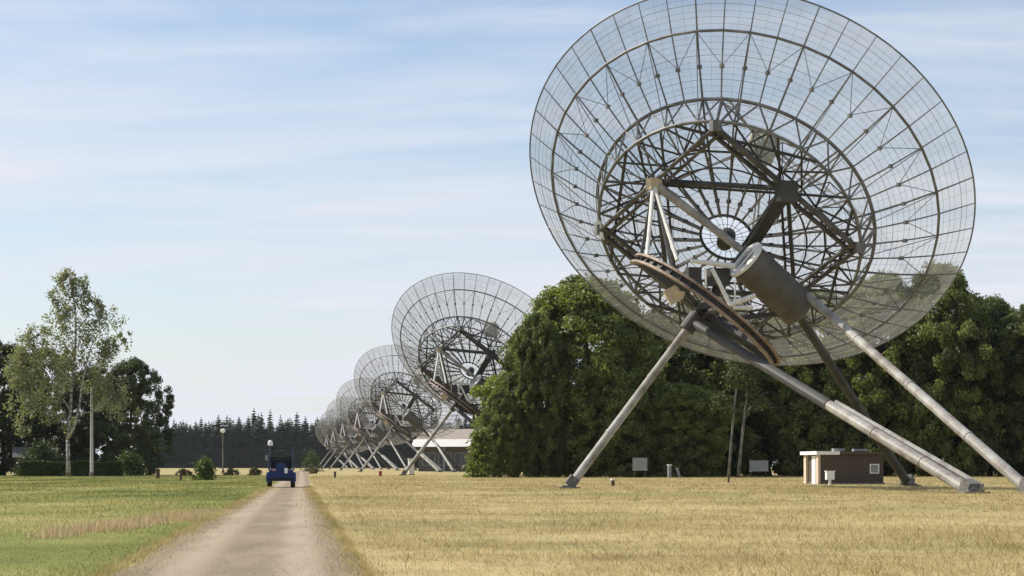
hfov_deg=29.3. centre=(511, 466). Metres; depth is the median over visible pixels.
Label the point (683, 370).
oak tree
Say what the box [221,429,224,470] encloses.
street lamp
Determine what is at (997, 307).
oak tree
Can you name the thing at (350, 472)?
ground
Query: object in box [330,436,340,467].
spruce tree
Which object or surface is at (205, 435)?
spruce tree
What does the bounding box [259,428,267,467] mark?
spruce tree
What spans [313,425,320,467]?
spruce tree
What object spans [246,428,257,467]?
spruce tree
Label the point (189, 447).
spruce tree
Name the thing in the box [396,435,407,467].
spruce tree
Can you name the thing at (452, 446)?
office building
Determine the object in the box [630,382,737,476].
oak tree
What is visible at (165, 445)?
spruce tree
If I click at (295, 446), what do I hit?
spruce tree
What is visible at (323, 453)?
spruce tree
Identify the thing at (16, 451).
house
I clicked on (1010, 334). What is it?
oak tree
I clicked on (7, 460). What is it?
broadleaf tree
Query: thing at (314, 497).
verge grass
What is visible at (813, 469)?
door
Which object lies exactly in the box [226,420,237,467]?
spruce tree
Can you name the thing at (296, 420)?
spruce tree
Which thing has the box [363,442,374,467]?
spruce tree
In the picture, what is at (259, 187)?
sky
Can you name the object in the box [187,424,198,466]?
spruce tree
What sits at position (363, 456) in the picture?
spruce tree
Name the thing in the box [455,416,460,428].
spruce tree
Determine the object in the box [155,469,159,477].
field stake
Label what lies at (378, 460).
spruce tree
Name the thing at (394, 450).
spruce tree
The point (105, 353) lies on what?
birch tree
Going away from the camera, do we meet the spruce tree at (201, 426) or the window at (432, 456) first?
the window at (432, 456)
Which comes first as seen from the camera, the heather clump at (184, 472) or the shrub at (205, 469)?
the shrub at (205, 469)
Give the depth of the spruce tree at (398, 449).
1128.84 m
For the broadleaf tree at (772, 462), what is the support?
on the ground at (350, 472)
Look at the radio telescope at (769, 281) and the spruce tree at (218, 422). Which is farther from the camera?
the spruce tree at (218, 422)
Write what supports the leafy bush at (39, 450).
on the lawn at (56, 557)
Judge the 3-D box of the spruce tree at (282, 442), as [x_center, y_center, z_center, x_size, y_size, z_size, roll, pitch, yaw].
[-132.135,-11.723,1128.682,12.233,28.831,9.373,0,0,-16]
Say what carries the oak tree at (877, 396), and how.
on the ground at (350, 472)
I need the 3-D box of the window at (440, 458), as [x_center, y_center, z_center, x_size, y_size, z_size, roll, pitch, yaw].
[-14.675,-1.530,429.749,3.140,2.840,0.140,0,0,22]
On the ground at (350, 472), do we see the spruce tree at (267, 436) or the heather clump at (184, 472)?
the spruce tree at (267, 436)
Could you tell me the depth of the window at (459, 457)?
428.33 m
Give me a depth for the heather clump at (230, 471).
249.62 m
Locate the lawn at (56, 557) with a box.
[0,475,279,575]
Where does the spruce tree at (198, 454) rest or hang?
on the ground at (350, 472)
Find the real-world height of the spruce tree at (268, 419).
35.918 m
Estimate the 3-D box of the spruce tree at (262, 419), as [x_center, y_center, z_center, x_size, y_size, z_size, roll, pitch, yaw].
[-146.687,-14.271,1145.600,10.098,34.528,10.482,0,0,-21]
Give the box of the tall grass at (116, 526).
[25,502,220,538]
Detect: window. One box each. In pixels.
[422,453,435,465]
[438,453,451,465]
[455,453,467,465]
[870,464,878,473]
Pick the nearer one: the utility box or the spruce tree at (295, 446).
the utility box
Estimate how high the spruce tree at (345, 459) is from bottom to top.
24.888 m
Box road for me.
[105,469,363,575]
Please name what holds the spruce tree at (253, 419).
on the ground at (350, 472)
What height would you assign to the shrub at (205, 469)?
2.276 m
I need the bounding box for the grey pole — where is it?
[89,388,93,476]
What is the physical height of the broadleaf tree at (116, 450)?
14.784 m
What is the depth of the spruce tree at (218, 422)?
1136.87 m
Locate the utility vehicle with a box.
[265,440,295,487]
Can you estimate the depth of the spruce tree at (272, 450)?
1126.52 m
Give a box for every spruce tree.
[158,435,169,467]
[165,439,175,467]
[170,424,180,467]
[175,422,185,467]
[177,424,189,467]
[184,426,193,467]
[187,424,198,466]
[192,428,205,467]
[198,420,203,433]
[201,424,208,457]
[208,426,218,467]
[213,426,225,465]
[214,414,221,440]
[214,426,229,467]
[224,417,232,465]
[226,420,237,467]
[231,425,248,467]
[240,425,249,467]
[243,420,253,467]
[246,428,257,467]
[249,414,264,467]
[250,408,256,426]
[259,413,264,429]
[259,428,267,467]
[260,423,273,467]
[267,412,273,428]
[267,430,275,466]
[274,425,282,456]
[276,421,287,456]
[284,420,290,455]
[284,424,298,467]
[293,415,301,441]
[293,424,299,467]
[296,430,306,467]
[300,431,311,467]
[302,417,308,436]
[304,423,321,467]
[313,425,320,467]
[317,422,327,467]
[322,428,329,466]
[326,429,337,467]
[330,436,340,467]
[338,440,348,467]
[342,450,355,467]
[352,442,362,467]
[358,425,371,467]
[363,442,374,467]
[372,425,384,467]
[379,425,390,467]
[386,432,394,467]
[392,435,402,466]
[393,427,403,467]
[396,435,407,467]
[403,426,416,467]
[412,433,417,467]
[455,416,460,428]
[462,417,468,428]
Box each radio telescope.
[315,417,360,467]
[319,409,372,468]
[326,397,391,469]
[336,378,416,469]
[354,345,466,471]
[391,272,571,475]
[529,0,1023,493]
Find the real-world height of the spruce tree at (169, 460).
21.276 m
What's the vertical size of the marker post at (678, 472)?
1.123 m
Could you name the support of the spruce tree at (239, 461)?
on the ground at (350, 472)
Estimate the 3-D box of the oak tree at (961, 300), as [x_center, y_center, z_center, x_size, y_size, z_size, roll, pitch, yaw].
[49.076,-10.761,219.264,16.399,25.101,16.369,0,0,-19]
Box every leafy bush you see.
[7,435,65,475]
[115,446,147,475]
[297,446,325,471]
[461,426,500,477]
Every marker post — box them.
[667,464,671,477]
[675,468,680,477]
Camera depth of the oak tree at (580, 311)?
206.88 m
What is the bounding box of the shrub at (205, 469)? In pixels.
[190,454,217,479]
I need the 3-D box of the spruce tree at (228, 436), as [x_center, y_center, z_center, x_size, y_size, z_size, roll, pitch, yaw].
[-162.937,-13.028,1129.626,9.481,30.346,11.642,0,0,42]
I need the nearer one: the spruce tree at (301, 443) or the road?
the road
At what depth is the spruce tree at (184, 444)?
1126.26 m
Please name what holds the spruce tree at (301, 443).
on the ground at (350, 472)
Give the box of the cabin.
[800,449,884,483]
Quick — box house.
[12,447,57,474]
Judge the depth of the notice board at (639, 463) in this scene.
195.96 m
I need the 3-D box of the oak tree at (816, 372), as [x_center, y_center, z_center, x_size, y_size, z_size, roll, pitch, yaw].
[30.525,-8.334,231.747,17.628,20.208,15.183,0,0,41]
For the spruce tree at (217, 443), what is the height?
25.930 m
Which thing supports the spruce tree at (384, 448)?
on the ground at (350, 472)
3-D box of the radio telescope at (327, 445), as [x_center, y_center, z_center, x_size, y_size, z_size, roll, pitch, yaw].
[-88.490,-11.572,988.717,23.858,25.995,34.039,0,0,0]
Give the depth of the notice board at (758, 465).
199.96 m
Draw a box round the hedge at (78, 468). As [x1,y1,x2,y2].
[19,460,124,475]
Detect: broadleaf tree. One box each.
[0,340,70,474]
[0,347,102,473]
[51,366,158,461]
[83,356,177,474]
[470,368,583,474]
[705,403,786,474]
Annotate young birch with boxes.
[709,345,773,477]
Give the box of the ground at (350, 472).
[6,467,1023,575]
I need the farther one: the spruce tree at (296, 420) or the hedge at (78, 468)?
the spruce tree at (296, 420)
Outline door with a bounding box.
[811,456,815,483]
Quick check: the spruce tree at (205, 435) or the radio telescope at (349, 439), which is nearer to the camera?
the radio telescope at (349, 439)
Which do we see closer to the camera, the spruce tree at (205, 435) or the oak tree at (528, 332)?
the oak tree at (528, 332)
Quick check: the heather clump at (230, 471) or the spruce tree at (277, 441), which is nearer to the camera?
the heather clump at (230, 471)
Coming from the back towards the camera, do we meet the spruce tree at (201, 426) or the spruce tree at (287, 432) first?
the spruce tree at (201, 426)
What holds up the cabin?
on the ground at (350, 472)
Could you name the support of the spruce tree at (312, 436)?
on the ground at (350, 472)
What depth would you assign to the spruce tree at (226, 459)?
1126.34 m
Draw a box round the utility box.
[824,471,834,484]
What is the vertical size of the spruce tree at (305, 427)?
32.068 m
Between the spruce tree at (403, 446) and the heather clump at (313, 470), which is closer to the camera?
the heather clump at (313, 470)
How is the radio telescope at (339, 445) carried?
on the ground at (350, 472)
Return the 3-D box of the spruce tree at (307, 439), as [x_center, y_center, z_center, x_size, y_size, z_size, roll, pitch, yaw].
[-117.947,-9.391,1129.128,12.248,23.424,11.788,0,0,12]
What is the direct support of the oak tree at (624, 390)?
on the ground at (350, 472)
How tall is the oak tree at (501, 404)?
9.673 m
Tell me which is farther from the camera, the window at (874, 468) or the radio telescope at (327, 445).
the radio telescope at (327, 445)
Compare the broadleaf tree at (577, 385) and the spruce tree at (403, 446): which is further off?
the spruce tree at (403, 446)
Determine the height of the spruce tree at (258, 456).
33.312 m
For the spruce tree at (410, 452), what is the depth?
1126.15 m
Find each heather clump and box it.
[175,468,192,475]
[221,465,239,474]
[246,467,262,475]
[308,466,317,473]
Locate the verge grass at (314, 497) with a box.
[61,484,390,575]
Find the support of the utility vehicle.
on the road
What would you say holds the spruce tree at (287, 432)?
on the ground at (350, 472)
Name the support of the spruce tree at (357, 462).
on the ground at (350, 472)
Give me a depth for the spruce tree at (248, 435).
1129.22 m
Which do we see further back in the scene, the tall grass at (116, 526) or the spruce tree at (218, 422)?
the spruce tree at (218, 422)
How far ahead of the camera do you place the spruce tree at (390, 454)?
1128.11 m
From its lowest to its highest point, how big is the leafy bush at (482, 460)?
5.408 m
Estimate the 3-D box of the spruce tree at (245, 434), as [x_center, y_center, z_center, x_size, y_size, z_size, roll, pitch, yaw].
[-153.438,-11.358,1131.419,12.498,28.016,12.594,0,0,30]
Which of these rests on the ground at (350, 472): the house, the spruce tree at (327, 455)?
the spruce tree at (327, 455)
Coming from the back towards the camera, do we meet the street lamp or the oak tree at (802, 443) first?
the street lamp
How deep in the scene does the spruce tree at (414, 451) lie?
1128.61 m
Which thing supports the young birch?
on the ground at (350, 472)
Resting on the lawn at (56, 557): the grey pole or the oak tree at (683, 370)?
the grey pole
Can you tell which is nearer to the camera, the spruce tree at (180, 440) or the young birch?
the young birch
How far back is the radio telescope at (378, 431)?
547.43 m
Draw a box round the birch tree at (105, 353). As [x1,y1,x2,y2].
[0,267,142,476]
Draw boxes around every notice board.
[633,458,647,477]
[749,460,768,476]
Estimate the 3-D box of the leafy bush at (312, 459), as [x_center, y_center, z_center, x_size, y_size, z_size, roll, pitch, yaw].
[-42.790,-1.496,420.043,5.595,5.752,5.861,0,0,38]
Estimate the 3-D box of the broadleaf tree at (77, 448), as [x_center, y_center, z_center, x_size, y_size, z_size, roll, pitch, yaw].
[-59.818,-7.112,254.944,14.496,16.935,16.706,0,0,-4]
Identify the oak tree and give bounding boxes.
[469,272,679,476]
[473,386,529,477]
[501,310,574,476]
[567,365,659,476]
[583,309,715,475]
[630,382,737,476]
[640,288,800,476]
[712,318,826,475]
[759,287,892,475]
[808,269,972,476]
[865,259,1016,476]
[940,294,1023,476]
[975,303,1023,476]
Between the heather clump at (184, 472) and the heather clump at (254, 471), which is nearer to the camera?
the heather clump at (184, 472)
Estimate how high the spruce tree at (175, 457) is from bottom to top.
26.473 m
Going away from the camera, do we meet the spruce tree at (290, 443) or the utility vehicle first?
the utility vehicle
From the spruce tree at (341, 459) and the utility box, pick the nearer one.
the utility box
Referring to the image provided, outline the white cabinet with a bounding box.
[407,458,414,474]
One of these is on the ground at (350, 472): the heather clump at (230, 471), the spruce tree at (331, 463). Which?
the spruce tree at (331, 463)
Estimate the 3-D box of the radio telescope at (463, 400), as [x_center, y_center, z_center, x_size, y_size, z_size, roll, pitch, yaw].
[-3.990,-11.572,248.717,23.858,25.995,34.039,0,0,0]
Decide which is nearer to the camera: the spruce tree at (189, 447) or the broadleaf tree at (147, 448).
the broadleaf tree at (147, 448)
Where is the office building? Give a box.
[412,429,472,470]
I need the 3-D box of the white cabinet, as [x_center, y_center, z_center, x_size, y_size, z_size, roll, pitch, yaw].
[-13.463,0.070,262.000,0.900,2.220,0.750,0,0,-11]
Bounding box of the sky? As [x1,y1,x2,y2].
[0,0,1023,465]
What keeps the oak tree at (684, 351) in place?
on the ground at (350, 472)
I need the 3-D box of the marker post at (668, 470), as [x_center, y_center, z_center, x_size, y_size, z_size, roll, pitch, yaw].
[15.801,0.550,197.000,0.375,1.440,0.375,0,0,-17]
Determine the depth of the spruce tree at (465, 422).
1137.55 m
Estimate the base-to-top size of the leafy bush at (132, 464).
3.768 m

